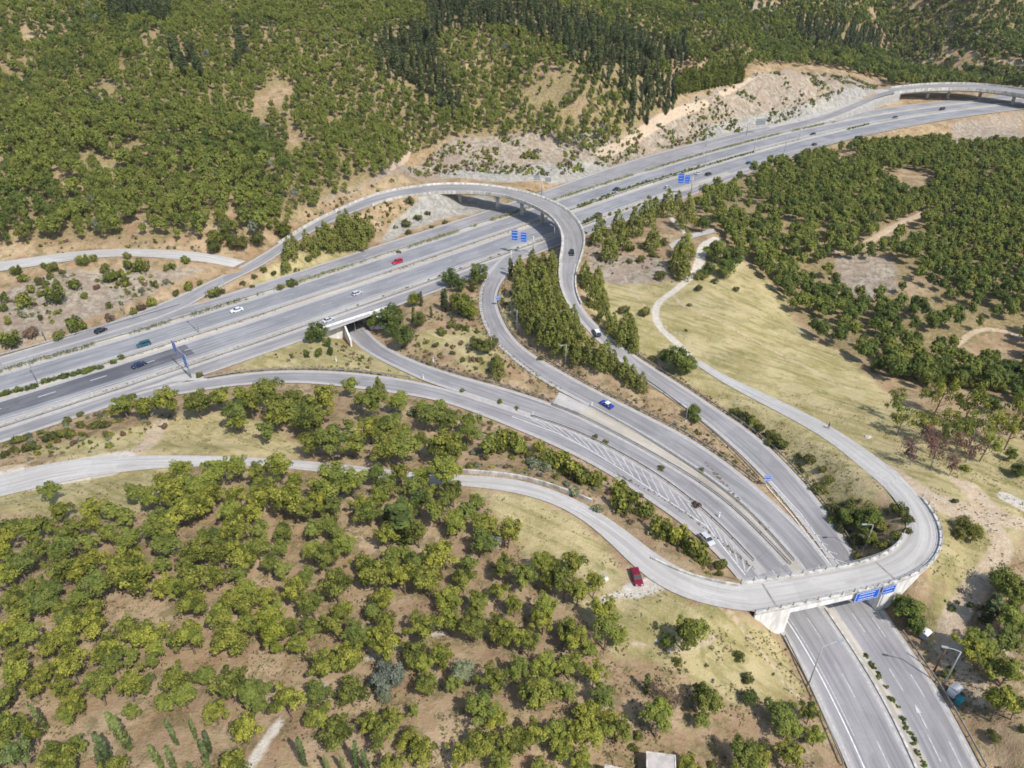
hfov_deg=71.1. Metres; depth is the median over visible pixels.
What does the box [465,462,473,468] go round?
shrub
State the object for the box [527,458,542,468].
shrub
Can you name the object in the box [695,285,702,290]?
shrub
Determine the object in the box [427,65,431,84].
cypress tree
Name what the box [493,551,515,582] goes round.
pine tree
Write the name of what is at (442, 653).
pine tree
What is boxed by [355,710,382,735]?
pine tree
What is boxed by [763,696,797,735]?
pine tree
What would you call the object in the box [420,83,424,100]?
cypress tree
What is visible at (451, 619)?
pine tree
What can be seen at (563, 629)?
pine tree
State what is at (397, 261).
moving car
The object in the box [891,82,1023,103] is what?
distant bridge
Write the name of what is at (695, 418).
broadleaf tree
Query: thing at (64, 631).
pine tree
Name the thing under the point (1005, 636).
tree
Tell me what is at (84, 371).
shrub
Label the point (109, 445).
shrub
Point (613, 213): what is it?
verge strip
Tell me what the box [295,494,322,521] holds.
pine tree
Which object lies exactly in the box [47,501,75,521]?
pine tree
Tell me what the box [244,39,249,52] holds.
cypress tree
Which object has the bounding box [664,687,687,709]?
dying tree
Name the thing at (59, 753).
pine tree
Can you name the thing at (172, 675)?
pine tree
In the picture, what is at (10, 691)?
pine tree
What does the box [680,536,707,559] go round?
shrub
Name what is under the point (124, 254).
shrub
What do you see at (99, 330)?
moving car
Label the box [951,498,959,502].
shrub
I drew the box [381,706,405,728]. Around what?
pine tree
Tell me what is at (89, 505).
pine tree
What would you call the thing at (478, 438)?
shrub
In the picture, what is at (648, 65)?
cypress tree
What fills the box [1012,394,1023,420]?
pine tree
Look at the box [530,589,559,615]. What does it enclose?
pine tree
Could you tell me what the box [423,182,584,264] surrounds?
flyover bridge
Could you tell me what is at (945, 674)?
shrub
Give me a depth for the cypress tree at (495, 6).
401.99 m
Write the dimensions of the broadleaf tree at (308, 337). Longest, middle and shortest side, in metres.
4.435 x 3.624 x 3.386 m
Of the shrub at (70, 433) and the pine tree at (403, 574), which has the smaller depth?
the pine tree at (403, 574)
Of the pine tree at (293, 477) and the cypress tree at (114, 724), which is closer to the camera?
the cypress tree at (114, 724)
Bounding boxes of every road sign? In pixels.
[764,475,772,486]
[853,586,880,602]
[880,582,896,595]
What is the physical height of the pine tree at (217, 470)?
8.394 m
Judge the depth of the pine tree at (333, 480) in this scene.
132.81 m
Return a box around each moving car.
[93,327,107,333]
[131,361,146,368]
[136,339,151,347]
[230,306,243,312]
[321,317,334,322]
[351,290,362,295]
[392,258,402,264]
[592,329,600,336]
[599,400,613,408]
[698,531,715,546]
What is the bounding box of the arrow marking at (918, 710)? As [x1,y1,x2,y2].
[915,705,927,728]
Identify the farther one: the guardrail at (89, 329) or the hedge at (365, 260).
the hedge at (365, 260)
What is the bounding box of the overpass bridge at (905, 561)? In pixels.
[740,472,943,633]
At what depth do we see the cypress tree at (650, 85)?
373.35 m
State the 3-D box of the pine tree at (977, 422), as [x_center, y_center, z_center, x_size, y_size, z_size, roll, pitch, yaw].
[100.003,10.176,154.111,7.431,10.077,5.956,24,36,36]
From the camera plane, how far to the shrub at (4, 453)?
154.91 m
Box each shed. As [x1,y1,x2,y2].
[604,764,619,767]
[646,751,675,767]
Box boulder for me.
[600,573,608,581]
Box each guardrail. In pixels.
[0,99,984,368]
[0,220,595,426]
[0,303,178,354]
[2,101,1023,392]
[204,367,410,379]
[406,354,549,399]
[498,276,755,482]
[532,414,753,560]
[549,400,791,564]
[589,404,794,559]
[599,324,857,549]
[614,359,758,479]
[759,108,1023,164]
[784,634,843,765]
[901,630,987,767]
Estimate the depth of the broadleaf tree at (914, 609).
118.53 m
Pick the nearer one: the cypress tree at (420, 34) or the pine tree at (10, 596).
the pine tree at (10, 596)
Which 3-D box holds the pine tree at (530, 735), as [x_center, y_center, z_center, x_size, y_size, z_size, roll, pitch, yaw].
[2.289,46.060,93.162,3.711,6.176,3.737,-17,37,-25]
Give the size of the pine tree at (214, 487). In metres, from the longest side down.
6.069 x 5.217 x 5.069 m
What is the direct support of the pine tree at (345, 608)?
on the ground at (756, 332)
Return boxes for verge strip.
[0,98,1011,372]
[0,172,731,428]
[128,374,206,393]
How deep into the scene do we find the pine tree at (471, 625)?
105.24 m
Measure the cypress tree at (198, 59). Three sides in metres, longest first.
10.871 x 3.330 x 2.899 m
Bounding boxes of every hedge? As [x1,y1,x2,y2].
[0,298,237,371]
[282,266,343,286]
[342,250,395,268]
[407,121,834,247]
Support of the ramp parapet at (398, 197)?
on the ramp road at (194, 295)
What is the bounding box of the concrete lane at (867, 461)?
[697,360,900,486]
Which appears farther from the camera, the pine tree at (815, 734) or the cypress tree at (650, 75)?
the cypress tree at (650, 75)
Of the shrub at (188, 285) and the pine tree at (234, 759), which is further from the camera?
the shrub at (188, 285)
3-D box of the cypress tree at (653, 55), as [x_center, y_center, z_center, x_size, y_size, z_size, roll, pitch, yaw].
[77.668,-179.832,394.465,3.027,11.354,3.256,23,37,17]
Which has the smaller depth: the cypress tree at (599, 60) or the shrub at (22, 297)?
the shrub at (22, 297)
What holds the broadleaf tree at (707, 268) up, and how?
on the ground at (756, 332)
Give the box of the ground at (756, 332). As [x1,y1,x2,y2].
[0,0,1023,767]
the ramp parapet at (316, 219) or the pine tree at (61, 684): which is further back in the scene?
the ramp parapet at (316, 219)
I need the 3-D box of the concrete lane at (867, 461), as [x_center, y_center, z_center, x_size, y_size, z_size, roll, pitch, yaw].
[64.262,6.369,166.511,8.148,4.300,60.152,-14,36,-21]
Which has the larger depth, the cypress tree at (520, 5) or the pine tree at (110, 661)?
the cypress tree at (520, 5)
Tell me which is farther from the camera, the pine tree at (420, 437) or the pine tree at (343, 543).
the pine tree at (420, 437)
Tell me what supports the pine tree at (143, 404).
on the ground at (756, 332)
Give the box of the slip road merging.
[604,149,812,222]
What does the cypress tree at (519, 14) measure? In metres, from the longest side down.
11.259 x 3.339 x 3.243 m
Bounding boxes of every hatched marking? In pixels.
[525,415,750,572]
[771,487,842,565]
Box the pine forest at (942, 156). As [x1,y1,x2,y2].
[0,0,1023,755]
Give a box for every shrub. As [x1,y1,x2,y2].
[0,291,9,302]
[0,303,7,310]
[0,329,20,347]
[0,449,10,458]
[3,315,11,324]
[3,389,11,394]
[8,264,21,274]
[8,434,27,443]
[8,445,20,452]
[11,386,19,392]
[14,291,35,307]
[15,273,29,281]
[18,312,28,317]
[21,326,38,337]
[21,441,36,452]
[24,385,32,390]
[29,383,38,388]
[33,450,41,454]
[36,429,44,435]
[37,290,43,296]
[40,430,56,440]
[41,285,65,303]
[45,261,58,271]
[51,329,65,340]
[52,427,68,438]
[53,437,61,442]
[61,416,71,423]
[63,429,76,439]
[64,314,86,334]
[65,278,82,290]
[70,440,77,446]
[73,421,85,427]
[74,253,89,265]
[77,431,84,436]
[79,368,88,373]
[80,291,87,298]
[88,254,96,261]
[91,419,102,429]
[97,420,111,428]
[99,263,109,272]
[102,269,117,281]
[102,430,108,437]
[104,313,114,321]
[104,443,113,448]
[105,301,112,308]
[116,268,126,277]
[117,354,124,358]
[120,280,129,286]
[122,252,131,259]
[122,258,132,269]
[126,393,137,400]
[129,307,136,314]
[132,258,149,271]
[135,302,146,310]
[146,295,157,306]
[149,280,158,287]
[161,423,167,429]
[163,264,169,271]
[168,263,176,268]
[172,289,179,296]
[180,255,190,262]
[183,281,192,291]
[196,371,203,377]
[204,286,221,296]
[277,284,284,289]
[285,278,298,287]
[305,255,311,260]
[314,347,322,357]
[322,337,331,347]
[327,346,332,354]
[401,218,411,227]
[405,196,415,203]
[407,406,417,415]
[413,215,422,219]
[436,326,446,335]
[447,321,455,327]
[462,324,469,331]
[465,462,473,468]
[469,450,477,454]
[471,428,484,439]
[483,431,504,453]
[483,454,489,460]
[496,428,519,452]
[508,435,527,455]
[525,455,536,465]
[526,449,537,457]
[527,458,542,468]
[532,439,545,450]
[537,448,558,464]
[540,461,551,471]
[549,450,570,470]
[551,472,559,479]
[560,459,584,479]
[563,481,569,487]
[569,485,579,496]
[572,466,591,485]
[587,469,602,487]
[590,504,603,512]
[608,487,638,517]
[610,476,628,493]
[617,305,626,313]
[627,518,634,524]
[627,743,640,752]
[634,730,643,740]
[635,499,655,519]
[636,255,645,261]
[638,306,650,315]
[648,251,658,256]
[648,355,657,361]
[649,514,674,541]
[654,271,667,280]
[660,237,669,245]
[662,524,690,546]
[662,534,669,541]
[672,656,682,666]
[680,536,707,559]
[691,556,698,561]
[692,269,708,280]
[692,500,701,507]
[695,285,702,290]
[696,550,712,566]
[706,562,713,570]
[707,760,715,767]
[710,278,718,283]
[713,559,727,569]
[713,570,722,576]
[729,407,739,414]
[732,650,744,662]
[737,410,749,420]
[742,671,754,684]
[747,415,760,426]
[754,422,765,433]
[764,430,775,437]
[765,438,771,446]
[771,433,781,439]
[773,439,788,448]
[795,452,801,459]
[802,453,813,463]
[808,455,817,463]
[810,483,827,494]
[816,465,826,472]
[822,475,835,485]
[824,502,841,514]
[827,512,840,523]
[833,522,844,533]
[846,497,857,505]
[846,533,866,547]
[854,551,860,559]
[872,538,891,551]
[874,521,888,531]
[889,501,909,516]
[889,530,901,539]
[901,514,914,525]
[903,527,912,534]
[942,669,953,679]
[948,604,956,611]
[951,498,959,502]
[959,464,971,472]
[974,604,983,610]
[984,728,1003,745]
[1018,725,1023,732]
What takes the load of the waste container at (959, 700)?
on the ground at (756, 332)
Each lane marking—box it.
[0,98,1022,375]
[0,107,1022,419]
[1,104,1015,401]
[2,102,1010,389]
[29,102,993,374]
[207,106,1010,343]
[349,334,675,485]
[357,322,696,483]
[481,254,798,561]
[494,246,829,566]
[512,416,745,574]
[746,580,851,767]
[758,576,853,735]
[766,485,831,565]
[770,481,839,564]
[772,570,889,767]
[787,564,912,767]
[787,621,864,767]
[800,562,862,650]
[818,565,940,761]
[872,618,962,767]
[880,609,977,767]
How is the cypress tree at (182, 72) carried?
on the ground at (756, 332)
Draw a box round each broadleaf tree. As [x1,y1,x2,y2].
[205,229,223,242]
[206,237,220,252]
[209,619,250,656]
[219,227,232,237]
[225,234,238,246]
[233,233,247,249]
[248,231,265,246]
[269,202,278,216]
[273,220,292,236]
[304,330,315,341]
[306,321,329,341]
[365,310,379,325]
[367,657,405,695]
[376,301,403,330]
[376,688,391,703]
[384,320,398,335]
[391,323,416,346]
[407,290,418,304]
[411,311,425,325]
[441,267,459,286]
[450,292,477,314]
[452,277,466,290]
[461,304,478,319]
[467,279,478,290]
[469,263,488,281]
[469,336,481,349]
[477,338,493,352]
[487,335,498,346]
[491,353,502,365]
[657,348,670,362]
[659,632,675,648]
[665,345,692,371]
[680,354,697,373]
[685,403,701,417]
[691,413,701,422]
[695,215,710,230]
[700,261,715,275]
[702,239,727,261]
[715,258,735,277]
[719,246,744,265]
[741,689,759,707]
[837,503,858,526]
[851,515,874,532]
[855,499,884,527]
[863,530,879,543]
[869,358,883,371]
[886,367,899,377]
[891,593,911,611]
[892,596,928,628]
[899,361,912,377]
[904,615,927,634]
[947,370,967,385]
[952,525,968,539]
[955,515,972,529]
[964,375,978,387]
[964,522,985,541]
[970,379,983,388]
[978,354,1001,374]
[982,363,1005,380]
[983,395,1002,411]
[987,566,1007,586]
[988,562,1023,596]
[995,358,1022,382]
[997,383,1008,391]
[1004,446,1019,460]
[1009,459,1023,476]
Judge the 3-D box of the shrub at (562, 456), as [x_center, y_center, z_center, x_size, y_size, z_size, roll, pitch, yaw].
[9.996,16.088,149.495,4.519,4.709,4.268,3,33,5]
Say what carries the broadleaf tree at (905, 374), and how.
on the ground at (756, 332)
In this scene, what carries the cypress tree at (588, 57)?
on the ground at (756, 332)
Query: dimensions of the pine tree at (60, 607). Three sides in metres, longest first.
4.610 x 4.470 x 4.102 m
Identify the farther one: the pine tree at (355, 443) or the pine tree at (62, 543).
the pine tree at (355, 443)
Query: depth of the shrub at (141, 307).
217.50 m
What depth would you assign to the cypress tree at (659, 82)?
378.43 m
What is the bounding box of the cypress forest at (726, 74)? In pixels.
[106,0,942,317]
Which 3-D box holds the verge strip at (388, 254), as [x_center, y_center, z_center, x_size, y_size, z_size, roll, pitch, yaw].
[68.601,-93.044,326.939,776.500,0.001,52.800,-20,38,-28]
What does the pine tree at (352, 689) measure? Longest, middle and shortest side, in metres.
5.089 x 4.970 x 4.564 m
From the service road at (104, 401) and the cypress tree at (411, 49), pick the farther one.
the cypress tree at (411, 49)
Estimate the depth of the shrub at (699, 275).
230.92 m
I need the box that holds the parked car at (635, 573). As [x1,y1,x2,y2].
[630,567,643,585]
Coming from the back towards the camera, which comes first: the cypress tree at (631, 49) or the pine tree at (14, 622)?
the cypress tree at (631, 49)
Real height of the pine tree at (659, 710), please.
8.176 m
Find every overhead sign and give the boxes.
[171,340,191,377]
[511,230,533,253]
[511,250,529,272]
[534,175,550,194]
[677,173,693,192]
[746,118,765,134]
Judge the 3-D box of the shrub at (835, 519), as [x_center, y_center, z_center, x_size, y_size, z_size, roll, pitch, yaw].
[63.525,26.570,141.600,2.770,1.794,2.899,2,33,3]
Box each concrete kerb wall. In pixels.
[463,469,591,502]
[552,402,579,415]
[651,556,739,586]
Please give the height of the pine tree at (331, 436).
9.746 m
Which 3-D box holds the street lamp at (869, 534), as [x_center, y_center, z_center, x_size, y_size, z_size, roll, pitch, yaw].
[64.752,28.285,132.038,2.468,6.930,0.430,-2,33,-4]
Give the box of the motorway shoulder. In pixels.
[728,108,1022,173]
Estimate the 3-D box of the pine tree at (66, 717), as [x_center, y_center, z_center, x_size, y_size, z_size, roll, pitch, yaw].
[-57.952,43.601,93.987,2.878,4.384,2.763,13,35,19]
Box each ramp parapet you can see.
[277,184,422,243]
[372,192,426,205]
[558,261,568,306]
[575,262,581,304]
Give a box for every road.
[0,96,1016,369]
[0,98,1023,391]
[0,103,1023,422]
[0,186,425,364]
[0,219,611,442]
[0,249,244,270]
[0,455,752,610]
[125,370,761,580]
[346,321,786,573]
[479,246,832,567]
[560,263,883,608]
[707,88,892,149]
[745,564,913,767]
[795,561,979,767]
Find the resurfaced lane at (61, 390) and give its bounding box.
[0,345,194,415]
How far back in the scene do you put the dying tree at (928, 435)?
150.04 m
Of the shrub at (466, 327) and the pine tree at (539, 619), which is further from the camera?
the shrub at (466, 327)
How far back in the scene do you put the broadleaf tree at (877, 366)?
193.44 m
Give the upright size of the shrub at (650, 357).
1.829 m
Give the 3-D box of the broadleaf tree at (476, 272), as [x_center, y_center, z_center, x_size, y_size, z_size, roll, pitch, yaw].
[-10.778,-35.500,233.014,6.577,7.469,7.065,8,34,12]
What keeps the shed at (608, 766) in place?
on the ground at (756, 332)
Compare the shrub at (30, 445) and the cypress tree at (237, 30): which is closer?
the shrub at (30, 445)
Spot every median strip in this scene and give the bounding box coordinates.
[0,102,1023,398]
[579,407,887,704]
[827,608,928,767]
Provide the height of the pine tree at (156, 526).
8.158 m
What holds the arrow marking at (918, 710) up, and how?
on the road at (891, 652)
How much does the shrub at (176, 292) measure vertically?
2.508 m
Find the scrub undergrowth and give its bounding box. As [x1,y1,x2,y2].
[2,71,1001,767]
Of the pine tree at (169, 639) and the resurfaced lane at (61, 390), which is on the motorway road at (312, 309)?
the resurfaced lane at (61, 390)
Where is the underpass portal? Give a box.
[299,297,386,346]
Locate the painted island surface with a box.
[554,392,590,410]
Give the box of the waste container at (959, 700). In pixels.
[953,694,965,706]
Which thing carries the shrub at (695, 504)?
on the ground at (756, 332)
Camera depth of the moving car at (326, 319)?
211.28 m
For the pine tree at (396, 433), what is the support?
on the ground at (756, 332)
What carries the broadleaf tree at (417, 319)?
on the ground at (756, 332)
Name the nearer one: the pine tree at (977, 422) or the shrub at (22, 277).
the pine tree at (977, 422)
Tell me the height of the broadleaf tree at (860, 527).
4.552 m
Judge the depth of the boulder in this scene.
120.28 m
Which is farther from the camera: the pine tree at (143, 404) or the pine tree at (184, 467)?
the pine tree at (143, 404)
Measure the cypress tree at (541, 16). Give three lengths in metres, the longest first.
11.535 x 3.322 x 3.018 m
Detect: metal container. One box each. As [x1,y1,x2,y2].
[919,628,931,640]
[946,682,963,698]
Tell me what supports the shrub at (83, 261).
on the ground at (756, 332)
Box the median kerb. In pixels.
[825,608,916,767]
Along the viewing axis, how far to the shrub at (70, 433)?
161.91 m
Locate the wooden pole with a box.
[933,648,945,672]
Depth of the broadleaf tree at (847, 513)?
138.50 m
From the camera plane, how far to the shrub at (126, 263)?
230.50 m
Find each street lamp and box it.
[22,351,39,385]
[806,639,843,686]
[862,523,873,548]
[941,645,960,687]
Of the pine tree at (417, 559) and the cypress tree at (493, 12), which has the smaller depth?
the pine tree at (417, 559)
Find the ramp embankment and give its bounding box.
[717,89,900,150]
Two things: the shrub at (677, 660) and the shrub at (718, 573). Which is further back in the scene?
the shrub at (718, 573)
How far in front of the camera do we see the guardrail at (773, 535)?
153.01 m
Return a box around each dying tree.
[649,678,665,698]
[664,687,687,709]
[901,436,917,465]
[917,422,936,443]
[925,431,944,453]
[925,436,950,466]
[943,452,960,475]
[951,433,969,452]
[960,434,989,462]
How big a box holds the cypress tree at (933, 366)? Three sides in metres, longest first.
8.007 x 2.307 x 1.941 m
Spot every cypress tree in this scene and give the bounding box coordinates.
[27,704,48,730]
[91,731,114,762]
[93,747,103,766]
[103,711,132,751]
[128,0,134,12]
[138,4,144,23]
[146,744,164,767]
[151,5,157,26]
[163,6,167,23]
[163,719,179,745]
[164,745,177,767]
[166,0,171,14]
[167,35,173,56]
[172,46,180,67]
[173,57,180,77]
[174,38,181,57]
[178,58,185,76]
[183,37,189,62]
[184,59,191,78]
[189,44,193,55]
[189,719,197,740]
[193,57,200,78]
[196,56,203,76]
[198,738,209,760]
[202,729,212,753]
[202,757,211,767]
[235,25,239,41]
[235,50,240,69]
[236,42,242,61]
[237,34,244,54]
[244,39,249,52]
[295,736,307,766]
[323,755,329,767]
[339,756,345,767]
[351,740,359,767]
[359,749,370,767]
[376,49,380,68]
[377,25,381,46]
[381,61,385,80]
[382,503,391,524]
[386,45,391,65]
[388,496,413,546]
[391,43,395,64]
[394,54,400,76]
[396,31,401,52]
[398,22,403,42]
[399,50,403,67]
[402,45,406,57]
[403,58,408,79]
[404,34,409,54]
[404,52,409,71]
[408,26,414,47]
[409,14,414,32]
[409,44,414,65]
[411,61,416,84]
[412,42,416,63]
[414,23,418,39]
[417,47,421,62]
[418,59,423,78]
[418,63,423,82]
[419,29,423,42]
[419,79,425,100]
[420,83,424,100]
[421,47,427,68]
[424,41,428,63]
[425,24,429,39]
[427,18,431,31]
[427,27,431,44]
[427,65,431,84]
[428,54,433,71]
[429,75,434,96]
[430,44,434,64]
[433,36,436,57]
[435,92,440,110]
[436,53,441,74]
[436,66,440,80]
[436,75,442,94]
[437,20,441,36]
[438,87,441,103]
[439,288,443,306]
[441,93,446,108]
[442,288,448,311]
[445,65,449,82]
[446,4,450,22]
[446,74,453,93]
[446,84,449,104]
[447,89,450,104]
[448,17,452,35]
[449,93,454,116]
[457,86,461,105]
[463,5,467,26]
[470,9,474,23]
[477,0,481,12]
[479,4,482,23]
[491,6,495,19]
[494,1,497,21]
[498,2,502,23]
[505,0,510,17]
[508,258,513,275]
[510,13,513,33]
[517,0,521,18]
[517,8,521,22]
[528,13,533,29]
[539,8,544,23]
[542,22,547,43]
[553,22,557,38]
[557,15,560,29]
[557,30,562,50]
[564,31,568,46]
[565,14,569,32]
[569,26,574,42]
[570,19,574,38]
[581,16,586,34]
[584,27,589,50]
[585,49,590,70]
[589,53,593,74]
[590,23,594,44]
[591,44,596,67]
[593,61,597,78]
[596,19,600,35]
[597,52,601,71]
[598,48,602,69]
[599,31,603,46]
[603,29,609,47]
[604,20,609,39]
[606,59,611,80]
[610,45,615,66]
[616,44,619,62]
[617,30,622,43]
[619,41,624,60]
[619,72,625,92]
[623,37,629,54]
[623,49,628,68]
[624,72,628,89]
[628,46,633,63]
[628,50,633,73]
[629,78,634,99]
[630,31,635,46]
[630,57,635,78]
[631,86,636,107]
[634,50,637,68]
[640,56,644,76]
[643,673,650,694]
[644,73,649,94]
[645,60,649,78]
[647,81,652,99]
[648,69,653,88]
[650,46,656,63]
[650,91,655,110]
[653,62,657,80]
[655,77,661,96]
[657,88,662,107]
[658,48,662,66]
[667,65,671,87]
[671,39,677,58]
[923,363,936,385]
[980,592,1004,625]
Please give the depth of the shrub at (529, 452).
152.08 m
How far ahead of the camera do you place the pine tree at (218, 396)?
166.86 m
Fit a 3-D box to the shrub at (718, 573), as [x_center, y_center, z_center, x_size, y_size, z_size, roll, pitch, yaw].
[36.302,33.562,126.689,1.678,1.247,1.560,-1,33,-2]
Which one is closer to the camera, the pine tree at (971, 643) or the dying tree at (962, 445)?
the pine tree at (971, 643)
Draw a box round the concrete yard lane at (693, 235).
[669,228,714,247]
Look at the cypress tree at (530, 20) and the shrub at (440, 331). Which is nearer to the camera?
the shrub at (440, 331)
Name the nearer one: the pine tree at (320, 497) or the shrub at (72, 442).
the pine tree at (320, 497)
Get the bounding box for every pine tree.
[0,518,23,539]
[0,527,18,548]
[0,532,14,562]
[0,560,19,587]
[0,582,28,608]
[0,611,28,638]
[0,626,18,647]
[0,658,30,688]
[0,682,17,704]
[0,709,27,741]
[0,734,31,767]
[2,642,29,663]
[3,546,37,580]
[4,596,33,618]
[8,621,42,649]
[12,514,47,541]
[19,676,45,699]
[19,719,42,744]
[23,587,60,618]
[24,535,53,562]
[30,659,52,681]
[34,740,78,767]
[35,632,58,657]
[37,577,63,600]
[38,549,75,585]
[41,740,64,764]
[44,614,82,650]
[45,531,80,561]
[45,673,73,698]
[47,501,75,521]
[50,597,78,621]
[51,515,85,541]
[51,643,88,684]
[52,702,76,725]
[55,607,84,624]
[57,687,86,714]
[62,556,94,583]
[67,583,93,609]
[73,607,108,639]
[75,565,113,603]
[77,496,110,517]
[78,545,109,568]
[79,667,116,705]
[80,511,102,530]
[82,599,105,617]
[87,631,128,663]
[95,521,118,545]
[98,545,131,572]
[98,754,130,767]
[99,648,123,674]
[104,556,154,596]
[108,394,135,418]
[108,613,138,643]
[114,525,143,549]
[115,662,146,701]
[125,545,145,562]
[126,617,170,651]
[130,396,157,419]
[131,557,153,583]
[137,672,156,695]
[138,485,161,507]
[143,514,179,552]
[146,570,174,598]
[146,637,164,657]
[150,385,179,420]
[150,530,183,557]
[152,468,185,511]
[157,658,191,693]
[164,493,206,527]
[164,630,185,653]
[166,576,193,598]
[168,459,193,476]
[168,681,197,709]
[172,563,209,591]
[172,618,204,654]
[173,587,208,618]
[174,551,191,567]
[177,472,215,496]
[180,537,211,564]
[182,388,207,415]
[183,389,211,418]
[187,488,216,519]
[199,460,227,488]
[200,481,225,507]
[201,526,227,545]
[202,698,230,725]
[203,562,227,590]
[204,536,226,568]
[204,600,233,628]
[207,664,246,701]
[209,386,229,407]
[210,748,251,767]
[216,500,243,520]
[216,534,248,565]
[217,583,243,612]
[219,514,252,544]
[220,398,247,428]
[221,485,247,504]
[222,454,246,482]
[225,412,248,433]
[228,709,264,744]
[232,497,263,524]
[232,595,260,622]
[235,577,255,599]
[235,676,273,709]
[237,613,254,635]
[239,386,261,419]
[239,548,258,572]
[241,460,268,483]
[242,485,269,511]
[245,535,271,560]
[249,376,284,401]
[249,475,281,502]
[249,613,286,647]
[249,693,270,714]
[251,584,276,605]
[253,607,270,630]
[259,549,281,575]
[261,595,285,619]
[262,390,292,425]
[263,452,293,484]
[264,402,287,433]
[268,681,306,716]
[270,483,302,520]
[272,520,295,541]
[279,388,303,405]
[279,481,302,493]
[279,616,299,638]
[280,576,306,603]
[284,397,300,414]
[285,470,303,484]
[285,634,308,656]
[293,405,324,434]
[294,564,314,585]
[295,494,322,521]
[296,588,323,618]
[298,430,319,458]
[300,615,324,638]
[302,540,320,562]
[302,700,331,729]
[304,460,353,497]
[306,539,341,570]
[306,646,340,677]
[306,678,333,707]
[307,383,339,414]
[309,490,330,512]
[311,404,333,427]
[314,422,351,460]
[315,566,353,602]
[316,712,355,752]
[317,512,339,537]
[319,606,347,639]
[321,495,342,519]
[332,534,356,558]
[333,599,354,617]
[333,640,363,671]
[336,673,370,706]
[338,432,366,458]
[338,466,367,498]
[339,615,361,646]
[347,493,370,510]
[347,550,370,570]
[351,501,383,526]
[352,415,379,443]
[354,386,386,421]
[355,625,374,653]
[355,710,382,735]
[356,558,393,589]
[366,462,387,481]
[366,622,402,661]
[367,719,399,752]
[368,585,395,610]
[369,434,401,466]
[370,486,389,510]
[371,473,402,501]
[371,521,400,545]
[373,609,396,628]
[374,414,397,436]
[379,751,405,767]
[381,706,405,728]
[385,428,422,464]
[385,429,400,453]
[386,390,408,413]
[390,463,410,488]
[390,561,415,594]
[394,725,419,751]
[401,486,427,515]
[401,641,427,667]
[402,608,437,641]
[404,516,427,547]
[404,550,428,572]
[406,735,436,767]
[410,430,427,454]
[410,466,435,485]
[410,563,444,598]
[410,651,433,675]
[414,670,437,697]
[416,402,444,432]
[422,492,451,524]
[422,538,459,573]
[427,426,461,458]
[427,455,463,492]
[428,640,454,670]
[432,584,463,611]
[434,605,460,636]
[438,480,462,507]
[440,406,461,432]
[442,508,467,535]
[444,738,471,767]
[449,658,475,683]
[451,567,477,591]
[453,421,481,445]
[458,609,488,643]
[464,727,495,763]
[465,688,500,727]
[466,588,488,614]
[470,508,497,534]
[470,526,499,557]
[474,659,509,698]
[485,704,508,730]
[488,611,515,641]
[488,746,512,767]
[489,583,509,602]
[492,723,527,759]
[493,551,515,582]
[495,515,522,547]
[497,620,525,651]
[504,652,528,683]
[505,591,522,616]
[511,562,538,591]
[515,627,540,656]
[516,667,561,711]
[519,715,547,750]
[528,648,556,678]
[529,607,553,635]
[530,551,552,575]
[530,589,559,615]
[530,755,555,767]
[539,571,553,592]
[539,716,566,740]
[546,555,564,574]
[547,737,573,762]
[548,676,563,700]
[551,566,575,599]
[554,649,585,679]
[556,615,575,634]
[556,680,577,703]
[558,620,588,651]
[560,550,589,576]
[564,716,593,745]
[567,577,591,605]
[567,743,593,767]
[571,698,601,724]
[582,658,609,687]
[586,569,605,598]
[588,718,615,750]
[589,595,617,622]
[589,681,615,708]
[591,609,620,650]
[600,706,618,728]
[604,713,632,743]
[607,626,627,646]
[638,695,674,738]
[672,229,696,258]
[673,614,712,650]
[674,191,698,229]
[678,751,701,767]
[691,680,719,712]
[729,733,764,767]
[749,742,771,767]
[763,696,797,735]
[772,735,805,767]
[785,719,804,738]
[798,699,821,724]
[803,725,826,746]
[890,407,919,435]
[914,409,941,437]
[932,375,960,414]
[938,406,962,432]
[950,629,992,664]
[951,379,991,418]
[960,409,998,448]
[967,626,998,657]
[977,654,1000,679]
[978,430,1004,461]
[980,684,1020,721]
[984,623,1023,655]
[988,408,1010,441]
[996,656,1023,685]
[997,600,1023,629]
[998,412,1023,449]
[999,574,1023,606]
[1002,391,1023,434]
[1006,619,1023,639]
[1010,694,1023,719]
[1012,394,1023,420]
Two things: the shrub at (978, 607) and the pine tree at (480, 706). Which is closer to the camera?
the pine tree at (480, 706)
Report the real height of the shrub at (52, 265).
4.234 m
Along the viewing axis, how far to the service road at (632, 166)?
285.85 m
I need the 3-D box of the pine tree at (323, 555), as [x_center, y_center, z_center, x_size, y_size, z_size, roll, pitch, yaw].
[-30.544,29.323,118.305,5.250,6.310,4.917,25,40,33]
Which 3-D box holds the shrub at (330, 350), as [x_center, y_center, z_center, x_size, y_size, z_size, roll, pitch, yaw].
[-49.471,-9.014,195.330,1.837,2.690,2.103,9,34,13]
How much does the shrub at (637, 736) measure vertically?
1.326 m
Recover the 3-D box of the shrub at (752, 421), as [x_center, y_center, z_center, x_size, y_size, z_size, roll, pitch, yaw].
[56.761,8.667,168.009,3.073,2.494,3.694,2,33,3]
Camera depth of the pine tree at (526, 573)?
114.95 m
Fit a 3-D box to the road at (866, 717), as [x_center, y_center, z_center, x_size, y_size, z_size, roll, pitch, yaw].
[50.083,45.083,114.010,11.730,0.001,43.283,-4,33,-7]
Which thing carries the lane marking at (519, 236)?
on the motorway road at (312, 309)
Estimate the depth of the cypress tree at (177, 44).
338.60 m
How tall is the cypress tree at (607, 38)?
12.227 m
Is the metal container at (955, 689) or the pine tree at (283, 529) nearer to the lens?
the metal container at (955, 689)

